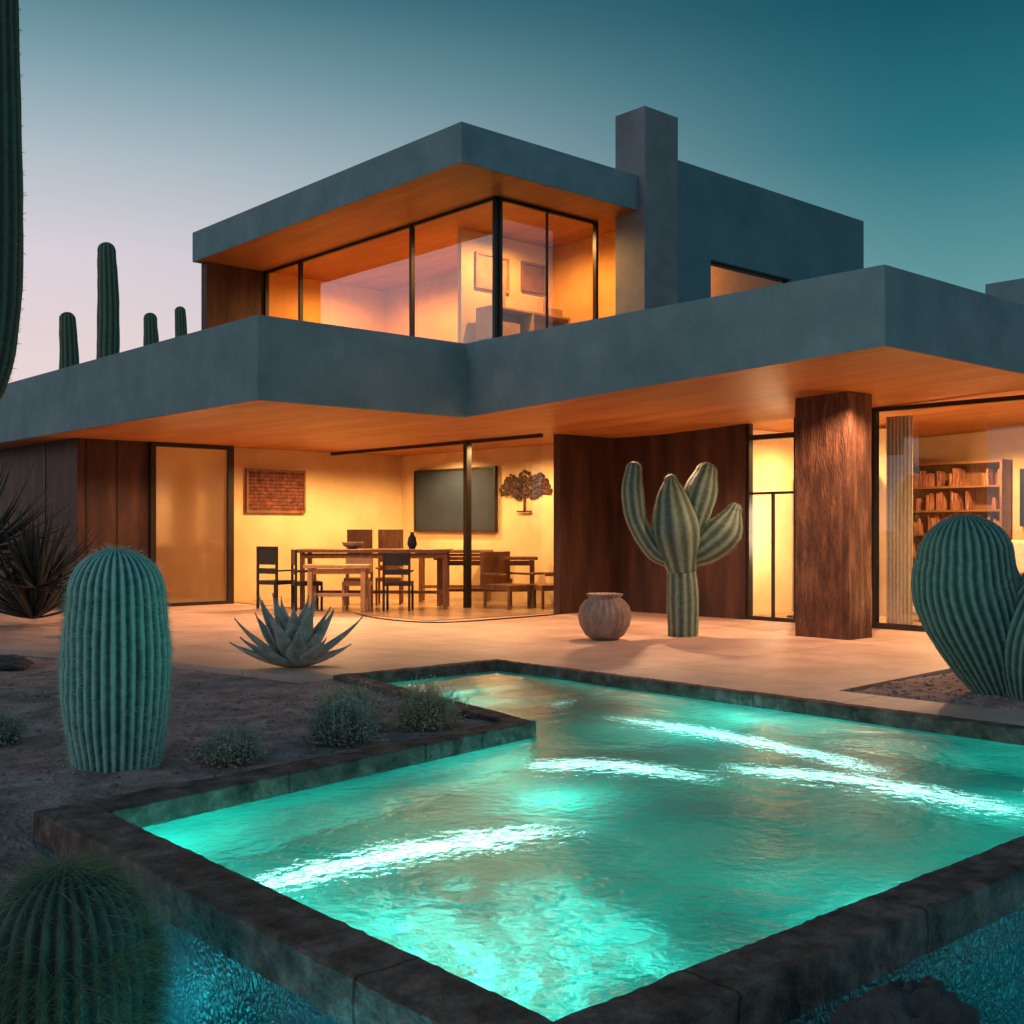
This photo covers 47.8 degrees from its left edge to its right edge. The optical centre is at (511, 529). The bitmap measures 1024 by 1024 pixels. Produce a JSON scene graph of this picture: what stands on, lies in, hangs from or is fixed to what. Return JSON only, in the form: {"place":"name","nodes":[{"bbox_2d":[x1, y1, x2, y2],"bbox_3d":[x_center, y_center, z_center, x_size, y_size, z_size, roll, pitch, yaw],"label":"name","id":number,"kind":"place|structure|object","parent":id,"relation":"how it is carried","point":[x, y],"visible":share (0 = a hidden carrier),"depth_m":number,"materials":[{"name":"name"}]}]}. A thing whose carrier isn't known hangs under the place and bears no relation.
{"place":"outdoors","nodes":[
{"label":"outdoors","id":0,"kind":"place"},
{"bbox_2d":[0,601,1023,725],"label":"terrace","id":1,"kind":"structure","parent":0,"point":[776,657],"depth_m":13.43,"materials":[{"name":"concrete"}]},
{"bbox_2d":[0,461,88,567],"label":"yucca plant","id":2,"kind":"object","parent":1,"relation":"on","point":[5,547],"visible":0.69,"depth_m":16.83,"materials":[{"name":"green plant"}]},
{"bbox_2d":[0,529,96,618],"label":"yucca plant","id":3,"kind":"object","parent":1,"relation":"on","point":[34,603],"visible":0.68,"depth_m":16.70,"materials":[{"name":"green plant"}]},
{"bbox_2d":[0,438,147,607],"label":"side wall","id":4,"kind":"structure","parent":1,"relation":"on","point":[65,470],"depth_m":20.68,"materials":[{"name":"wood"}]},
{"bbox_2d":[44,438,117,556],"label":"side wall panels","id":5,"kind":"object","parent":4,"relation":"attached to","point":[87,491],"visible":0.62,"depth_m":20.56,"materials":[{"name":"brown wood"}]},
{"bbox_2d":[148,441,233,606],"bbox_3d":[-5.956,-0.100,21.497,1.660,3.000,0.150,0,0,-42],"label":"door frame","id":6,"kind":"object","parent":1,"relation":"on","point":[152,509],"visible":0.82,"depth_m":21.57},
{"bbox_2d":[156,446,226,602],"bbox_3d":[-5.954,-0.090,21.479,1.440,2.860,0.001,0,0,-42],"label":"frosted door","id":7,"kind":"structure","parent":6,"relation":"attached to","point":[191,520],"depth_m":21.49,"materials":[{"name":"beige glass"}]},
{"bbox_2d":[256,546,294,608],"bbox_3d":[-4.175,0.838,20.442,0.480,1.100,0.480,0,0,31],"label":"dining chair","id":8,"kind":"object","parent":1,"relation":"on","point":[266,555],"visible":0.77,"depth_m":20.25,"materials":[{"name":"black wood"}]},
{"bbox_2d":[229,593,362,667],"bbox_3d":[-2.181,1.026,11.780,1.267,0.764,1.159,0,0,-24],"label":"agave plant","id":9,"kind":"object","parent":1,"relation":"on","point":[293,640],"visible":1,"depth_m":11.62,"materials":[{"name":"green plant"}]},
{"bbox_2d":[234,594,553,620],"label":"living floor","id":10,"kind":"structure","parent":1,"relation":"on","point":[427,609],"depth_m":20.44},
{"bbox_2d":[291,549,322,610],"bbox_3d":[-3.559,0.863,20.055,0.480,1.050,0.480,0,0,-19],"label":"dining chair","id":11,"kind":"object","parent":10,"relation":"on","point":[296,583],"visible":0.82,"depth_m":19.90,"materials":[{"name":"brown wood"}]},
{"bbox_2d":[303,564,371,611],"bbox_3d":[-2.972,0.988,19.775,1.100,0.800,0.600,0,0,0],"label":"side table","id":12,"kind":"object","parent":10,"relation":"on","point":[313,571],"visible":0.85,"depth_m":19.55,"materials":[{"name":"brown wood"}]},
{"bbox_2d":[342,558,372,610],"bbox_3d":[-2.674,0.938,20.042,0.480,0.900,0.480,0,0,0],"label":"dining chair","id":13,"kind":"object","parent":10,"relation":"on","point":[346,583],"visible":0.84,"depth_m":20.24,"materials":[{"name":"brown wood"}]},
{"bbox_2d":[344,529,372,604],"bbox_3d":[-2.873,0.688,21.611,0.480,1.400,0.480,0,0,0],"label":"dining chair","id":14,"kind":"object","parent":10,"relation":"on","point":[365,536],"visible":0.26,"depth_m":21.82,"materials":[{"name":"brown wood"}]},
{"bbox_2d":[296,548,452,608],"bbox_3d":[-2.428,0.863,20.666,2.700,1.050,0.950,0,0,0],"label":"dining table","id":15,"kind":"object","parent":10,"relation":"on","point":[309,554],"visible":0.81,"depth_m":20.27,"materials":[{"name":"brown wood"}]},
{"bbox_2d":[342,542,363,548],"bbox_3d":[-2.852,0.278,20.689,0.400,0.120,0.400,0,0,-42],"label":"bowl","id":16,"kind":"object","parent":15,"relation":"on","point":[352,545],"visible":1,"depth_m":20.55,"materials":[{"name":"ceramic"}]},
{"bbox_2d":[407,532,416,548],"bbox_3d":[-1.789,0.188,20.703,0.180,0.300,0.180,0,0,-42],"label":"vase","id":17,"kind":"object","parent":15,"relation":"on","point":[412,543],"visible":1,"depth_m":20.64,"materials":[{"name":"ceramic"}]},
{"bbox_2d":[375,529,402,604],"bbox_3d":[-2.301,0.688,21.722,0.480,1.400,0.480,0,0,0],"label":"dining chair","id":18,"kind":"object","parent":10,"relation":"on","point":[390,538],"visible":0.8,"depth_m":21.93,"materials":[{"name":"brown wood"}]},
{"bbox_2d":[234,444,553,603],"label":"living walls","id":19,"kind":"structure","parent":10,"relation":"on","point":[344,493],"depth_m":23.34,"materials":[{"name":"beige paint"}]},
{"bbox_2d":[245,468,305,512],"bbox_3d":[-4.696,-0.770,23.005,1.330,0.860,0.070,0,0,-42],"label":"wall art","id":20,"kind":"object","parent":19,"relation":"attached to","point":[273,491],"depth_m":22.96,"materials":[{"name":"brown wood"}]},
{"bbox_2d":[414,466,497,531],"bbox_3d":[-1.187,-0.610,23.696,0.075,1.300,2.630,0,0,-42],"label":"chalkboard","id":21,"kind":"object","parent":19,"relation":"attached to","point":[438,500],"visible":1,"depth_m":23.71,"materials":[{"name":"stone"}]},
{"bbox_2d":[499,470,550,511],"bbox_3d":[0.233,-0.750,22.111,0.050,0.820,1.476,0,0,-42],"label":"wall sculpture","id":22,"kind":"object","parent":19,"relation":"attached to","point":[524,492],"depth_m":22.09,"materials":[{"name":"metal"}]},
{"bbox_2d":[382,553,413,610],"bbox_3d":[-1.968,0.888,20.004,0.480,1.000,0.480,0,0,2],"label":"dining chair","id":23,"kind":"object","parent":10,"relation":"on","point":[396,559],"visible":1,"depth_m":19.77,"materials":[{"name":"black wood"}]},
{"bbox_2d":[419,550,492,601],"bbox_3d":[-1.118,0.888,22.649,1.500,1.000,0.700,0,0,0],"label":"writing desk","id":24,"kind":"object","parent":10,"relation":"on","point":[422,586],"visible":0.44,"depth_m":22.36,"materials":[{"name":"brown wood"}]},
{"bbox_2d":[463,440,471,607],"bbox_3d":[-0.797,-0.100,20.653,0.110,3.000,0.100,0,0,-42],"label":"steel post","id":25,"kind":"object","parent":10,"relation":"on","point":[467,525],"visible":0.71,"depth_m":20.62,"materials":[{"name":"black metal"}]},
{"bbox_2d":[433,556,537,605],"bbox_3d":[-0.480,0.938,21.341,1.900,0.900,0.700,0,0,0],"label":"writing desk","id":26,"kind":"object","parent":10,"relation":"on","point":[531,562],"visible":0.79,"depth_m":21.06,"materials":[{"name":"brown wood"}]},
{"bbox_2d":[480,551,535,609],"bbox_3d":[-0.068,0.888,20.655,0.730,1.000,0.760,0,0,44],"label":"lounge chair","id":27,"kind":"object","parent":10,"relation":"on","point":[495,572],"visible":1,"depth_m":20.66,"materials":[{"name":"brown wood"}]},
{"bbox_2d":[527,572,553,608],"bbox_3d":[0.737,0.888,20.679,0.730,1.000,0.760,0,0,-21],"label":"lounge chair","id":28,"kind":"object","parent":10,"relation":"on","point":[542,587],"visible":0.3,"depth_m":20.38,"materials":[{"name":"brown wood"}]},
{"bbox_2d":[349,611,563,622],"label":"door track","id":29,"kind":"structure","parent":1,"relation":"on","point":[455,621],"depth_m":17.95,"materials":[{"name":"black metal"}]},
{"bbox_2d":[554,434,614,613],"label":"fin wall","id":30,"kind":"structure","parent":1,"relation":"on","point":[584,515],"depth_m":19.62,"materials":[{"name":"wood"}]},
{"bbox_2d":[578,592,631,640],"bbox_3d":[1.185,1.105,14.772,0.687,0.590,0.687,0,0,-42],"label":"clay pot","id":31,"kind":"object","parent":1,"relation":"on","point":[603,616],"visible":1,"depth_m":14.54,"materials":[{"name":"beige ceramic"}]},
{"bbox_2d":[615,424,745,618],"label":"facade wall","id":32,"kind":"structure","parent":1,"relation":"on","point":[640,581],"depth_m":19.01,"materials":[{"name":"wood"}]},
{"bbox_2d":[621,461,742,636],"bbox_3d":[2.251,0.260,15.306,1.637,2.389,0.669,0,0,-6],"label":"saguaro cactus","id":33,"kind":"object","parent":1,"relation":"on","point":[683,538],"visible":1,"depth_m":15.15,"materials":[{"name":"green plant"}]},
{"bbox_2d":[795,392,871,639],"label":"pillar","id":34,"kind":"structure","parent":1,"relation":"on","point":[833,517],"depth_m":14.94,"materials":[{"name":"brown wood"}]},
{"bbox_2d":[0,264,1023,455],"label":"roof","id":35,"kind":"structure","parent":34,"relation":"on","point":[763,358],"depth_m":15.10,"materials":[{"name":"paint"}]},
{"bbox_2d":[201,262,263,329],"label":"fin wall","id":36,"kind":"structure","parent":35,"relation":"on","point":[229,293],"depth_m":23.18,"materials":[{"name":"wood"}]},
{"bbox_2d":[331,434,542,455],"bbox_3d":[-1.616,-1.569,21.558,0.060,0.058,6.320,0,0,-42],"label":"living header","id":37,"kind":"object","parent":35,"relation":"attached to","point":[445,444],"visible":1,"depth_m":21.17},
{"bbox_2d":[615,106,677,314],"bbox_3d":[2.289,-4.835,19.641,0.850,4.370,0.670,0,0,-42],"label":"chimney","id":38,"kind":"object","parent":35,"relation":"on","point":[646,232],"visible":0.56,"depth_m":19.36,"materials":[{"name":"paint"}]},
{"bbox_2d":[711,266,776,296],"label":"block room wall","id":39,"kind":"structure","parent":35,"relation":"on","point":[724,281],"depth_m":24.30,"materials":[{"name":"orange paint"}]},
{"bbox_2d":[678,160,863,302],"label":"block","id":40,"kind":"structure","parent":35,"relation":"on","point":[728,221],"depth_m":21.48,"materials":[{"name":"paint"}]},
{"bbox_2d":[711,261,785,283],"bbox_3d":[4.380,-4.170,21.578,2.450,1.340,0.060,0,0,-42],"label":"block window frame","id":41,"kind":"object","parent":40,"relation":"attached to","point":[743,271],"visible":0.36,"depth_m":21.55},
{"bbox_2d":[886,415,912,624],"bbox_3d":[5.506,-0.125,16.440,0.070,2.990,0.408,0,0,-42],"label":"curtain","id":42,"kind":"object","parent":35,"relation":"hanging from","point":[899,504],"visible":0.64,"depth_m":16.43,"materials":[{"name":"fabric"}]},
{"bbox_2d":[985,278,1023,304],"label":"roof volume","id":43,"kind":"structure","parent":35,"relation":"on","point":[1011,290],"depth_m":15.18,"materials":[{"name":"paint"}]},
{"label":"upper floor","id":44,"kind":"structure","parent":35,"relation":"on","visible":0},
{"bbox_2d":[264,196,597,337],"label":"window frames","id":45,"kind":"structure","parent":44,"relation":"on","point":[497,265],"depth_m":19.59,"materials":[{"name":"black metal"}]},
{"bbox_2d":[269,232,614,341],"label":"walls","id":46,"kind":"structure","parent":44,"relation":"on","point":[436,307],"depth_m":24.17,"materials":[{"name":"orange paint"}]},
{"bbox_2d":[192,122,637,286],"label":"roof","id":47,"kind":"structure","parent":46,"relation":"on","point":[454,167],"depth_m":19.27,"materials":[{"name":"paint"}]},
{"bbox_2d":[361,217,614,291],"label":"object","id":48,"kind":"structure","parent":46,"relation":"on","point":[579,233],"depth_m":21.66,"materials":[{"name":"paint"}]},
{"bbox_2d":[458,228,551,342],"bbox_3d":[-0.105,-4.000,21.073,2.200,2.600,0.100,0,0,-42],"label":"partition","id":49,"kind":"object","parent":44,"relation":"on","point":[471,298],"visible":0.36,"depth_m":20.64,"materials":[{"name":"beige paint"}]},
{"bbox_2d":[475,251,509,293],"bbox_3d":[-0.346,-4.620,20.742,0.800,0.640,0.050,0,0,-42],"label":"picture frame","id":50,"kind":"object","parent":49,"relation":"attached to","point":[483,272],"visible":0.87,"depth_m":20.65,"materials":[{"name":"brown wood"}]},
{"bbox_2d":[521,261,545,294],"bbox_3d":[0.398,-4.670,21.410,0.600,0.540,0.050,0,0,-42],"label":"picture frame","id":51,"kind":"object","parent":49,"relation":"attached to","point":[533,278],"visible":0.91,"depth_m":21.42,"materials":[{"name":"brown wood"}]},
{"bbox_2d":[476,291,569,340],"bbox_3d":[0.220,-3.460,20.786,1.900,1.520,0.440,0,0,-42],"label":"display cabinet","id":52,"kind":"object","parent":44,"relation":"on","point":[516,321],"visible":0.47,"depth_m":20.66,"materials":[{"name":"brown wood"}]},
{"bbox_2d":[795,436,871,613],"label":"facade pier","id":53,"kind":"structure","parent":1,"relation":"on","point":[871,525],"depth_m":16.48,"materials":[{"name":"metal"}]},
{"bbox_2d":[746,395,1023,631],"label":"front window frames","id":54,"kind":"structure","parent":1,"relation":"on","point":[750,493],"depth_m":17.45,"materials":[{"name":"black metal"}]},
{"bbox_2d":[0,655,1023,896],"bbox_3d":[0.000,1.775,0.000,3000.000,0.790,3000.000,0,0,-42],"label":"ground","id":55,"kind":"structure","parent":0,"point":[16,824],"depth_m":8.18,"materials":[{"name":"soil"}]},
{"bbox_2d":[0,0,27,403],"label":"saguaro cactus","id":56,"kind":"object","parent":55,"relation":"on","point":[12,239],"visible":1,"depth_m":8.94,"materials":[{"name":"green plant"}]},
{"bbox_2d":[0,654,34,671],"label":"flat rock","id":57,"kind":"object","parent":55,"relation":"on","point":[12,662],"visible":0.95,"depth_m":11.99,"materials":[{"name":"grey stone"}]},
{"bbox_2d":[0,695,44,745],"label":"desert shrub","id":58,"kind":"object","parent":55,"relation":"on","point":[8,733],"visible":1,"depth_m":7.66,"materials":[{"name":"green plant"}]},
{"bbox_2d":[59,312,78,368],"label":"saguaro cactus","id":59,"kind":"object","parent":55,"relation":"on","point":[68,348],"visible":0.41,"depth_m":35.82,"materials":[{"name":"green plant"}]},
{"bbox_2d":[0,838,191,1023],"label":"barrel cactus","id":60,"kind":"object","parent":55,"relation":"on","point":[79,940],"visible":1,"depth_m":3.77,"materials":[{"name":"green plant"}]},
{"bbox_2d":[96,242,119,358],"bbox_3d":[-11.580,-3.360,33.027,0.724,9.721,0.630,0,0,-42],"label":"saguaro cactus","id":61,"kind":"object","parent":55,"relation":"on","point":[108,333],"visible":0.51,"depth_m":32.80,"materials":[{"name":"green plant"}]},
{"bbox_2d":[51,541,177,773],"bbox_3d":[-2.393,0.780,6.992,0.727,1.436,0.743,0,0,-42],"label":"barrel cactus","id":62,"kind":"object","parent":55,"relation":"on","point":[114,666],"visible":0.98,"depth_m":6.75,"materials":[{"name":"green plant"}]},
{"bbox_2d":[143,313,158,345],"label":"saguaro cactus","id":63,"kind":"object","parent":55,"relation":"on","point":[150,335],"visible":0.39,"depth_m":39.83,"materials":[{"name":"green plant"}]},
{"bbox_2d":[175,306,186,336],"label":"saguaro cactus","id":64,"kind":"object","parent":55,"relation":"on","point":[180,322],"visible":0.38,"depth_m":41.86,"materials":[{"name":"green plant"}]},
{"bbox_2d":[184,716,274,769],"bbox_3d":[-1.710,1.277,7.039,0.570,0.311,0.571,0,0,-42],"label":"desert shrub","id":65,"kind":"object","parent":55,"relation":"on","point":[227,749],"visible":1,"depth_m":7.00,"materials":[{"name":"green plant"}]},
{"bbox_2d":[275,684,392,747],"bbox_3d":[-1.166,1.225,7.732,0.799,0.412,0.732,0,0,-3],"label":"desert shrub","id":66,"kind":"object","parent":55,"relation":"on","point":[344,724],"visible":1,"depth_m":7.63,"materials":[{"name":"green plant"}]},
{"bbox_2d":[306,676,390,709],"bbox_3d":[-1.339,1.302,9.256,0.694,0.264,0.802,0,0,-19],"label":"desert shrub","id":67,"kind":"object","parent":55,"relation":"on","point":[374,699],"visible":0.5,"depth_m":9.21,"materials":[{"name":"green plant"}]},
{"bbox_2d":[334,697,397,731],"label":"desert shrub","id":68,"kind":"object","parent":55,"relation":"on","point":[379,717],"visible":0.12,"depth_m":8.28,"materials":[{"name":"green plant"}]},
{"bbox_2d":[377,674,480,731],"bbox_3d":[-0.600,1.209,8.319,0.722,0.439,0.758,0,0,-42],"label":"desert shrub","id":69,"kind":"object","parent":55,"relation":"on","point":[425,712],"visible":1,"depth_m":8.22,"materials":[{"name":"green plant"}]},
{"bbox_2d":[0,668,1021,869],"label":"pebbles","id":70,"kind":"object","parent":55,"relation":"on","point":[114,785],"visible":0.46,"depth_m":8.63,"materials":[{"name":"gravel"}]},
{"bbox_2d":[32,659,1023,1023],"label":"swimming pool","id":71,"kind":"structure","parent":55,"relation":"in","point":[276,957],"depth_m":4.21,"materials":[{"name":"stone"}]},
{"bbox_2d":[137,670,1023,1021],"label":"pool water","id":72,"kind":"structure","parent":71,"relation":"in","point":[589,846],"depth_m":5.64,"materials":[{"name":"teal liquid"}]},
{"bbox_2d":[829,975,980,1023],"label":"boulder","id":73,"kind":"object","parent":55,"relation":"on","point":[927,999],"visible":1,"depth_m":3.16,"materials":[{"name":"grey stone"}]},
{"bbox_2d":[911,512,1023,699],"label":"clustered cactus","id":74,"kind":"object","parent":55,"relation":"on","point":[967,587],"visible":0.98,"depth_m":9.54,"materials":[{"name":"green plant"}]},
{"bbox_2d":[8,0,1023,382],"label":"sky","id":75,"kind":"structure","parent":0,"point":[148,125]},
{"bbox_2d":[142,939,1023,1023],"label":"basin water","id":76,"kind":"structure","parent":0,"point":[990,989],"depth_m":4.14,"materials":[{"name":"blue liquid"}]},
{"bbox_2d":[754,612,921,624],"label":"den floor","id":77,"kind":"structure","parent":0,"point":[882,619],"depth_m":18.55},
{"bbox_2d":[753,428,1023,615],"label":"den walls","id":78,"kind":"structure","parent":77,"relation":"on","point":[773,465],"depth_m":19.40,"materials":[{"name":"beige paint"}]},
{"bbox_2d":[1020,469,1023,525],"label":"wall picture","id":79,"kind":"object","parent":78,"relation":"attached to","point":[1021,497],"depth_m":19.59,"materials":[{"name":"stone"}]},
{"bbox_2d":[913,459,1011,564],"bbox_3d":[7.413,0.094,20.767,0.380,2.588,3.000,0,0,-42],"label":"bookcase","id":80,"kind":"object","parent":77,"relation":"on","point":[943,491],"visible":0.21,"depth_m":20.27,"materials":[{"name":"brown wood"}]},
{"bbox_2d":[913,540,1023,614],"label":"sofa","id":81,"kind":"object","parent":77,"relation":"on","point":[1018,545],"visible":0.02,"depth_m":17.09,"materials":[{"name":"fabric"}]},
{"bbox_3d":[-5.244,1.075,15.719,0.744,0.649,0.744,0,0,-42],"label":"clay pot","id":82,"kind":"object","parent":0,"visible":0},
{"bbox_2d":[0,505,119,593],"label":"yucca plant","id":83,"kind":"object","parent":82,"relation":"in","point":[33,565],"visible":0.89,"depth_m":16.09,"materials":[{"name":"green plant"}]}
]}

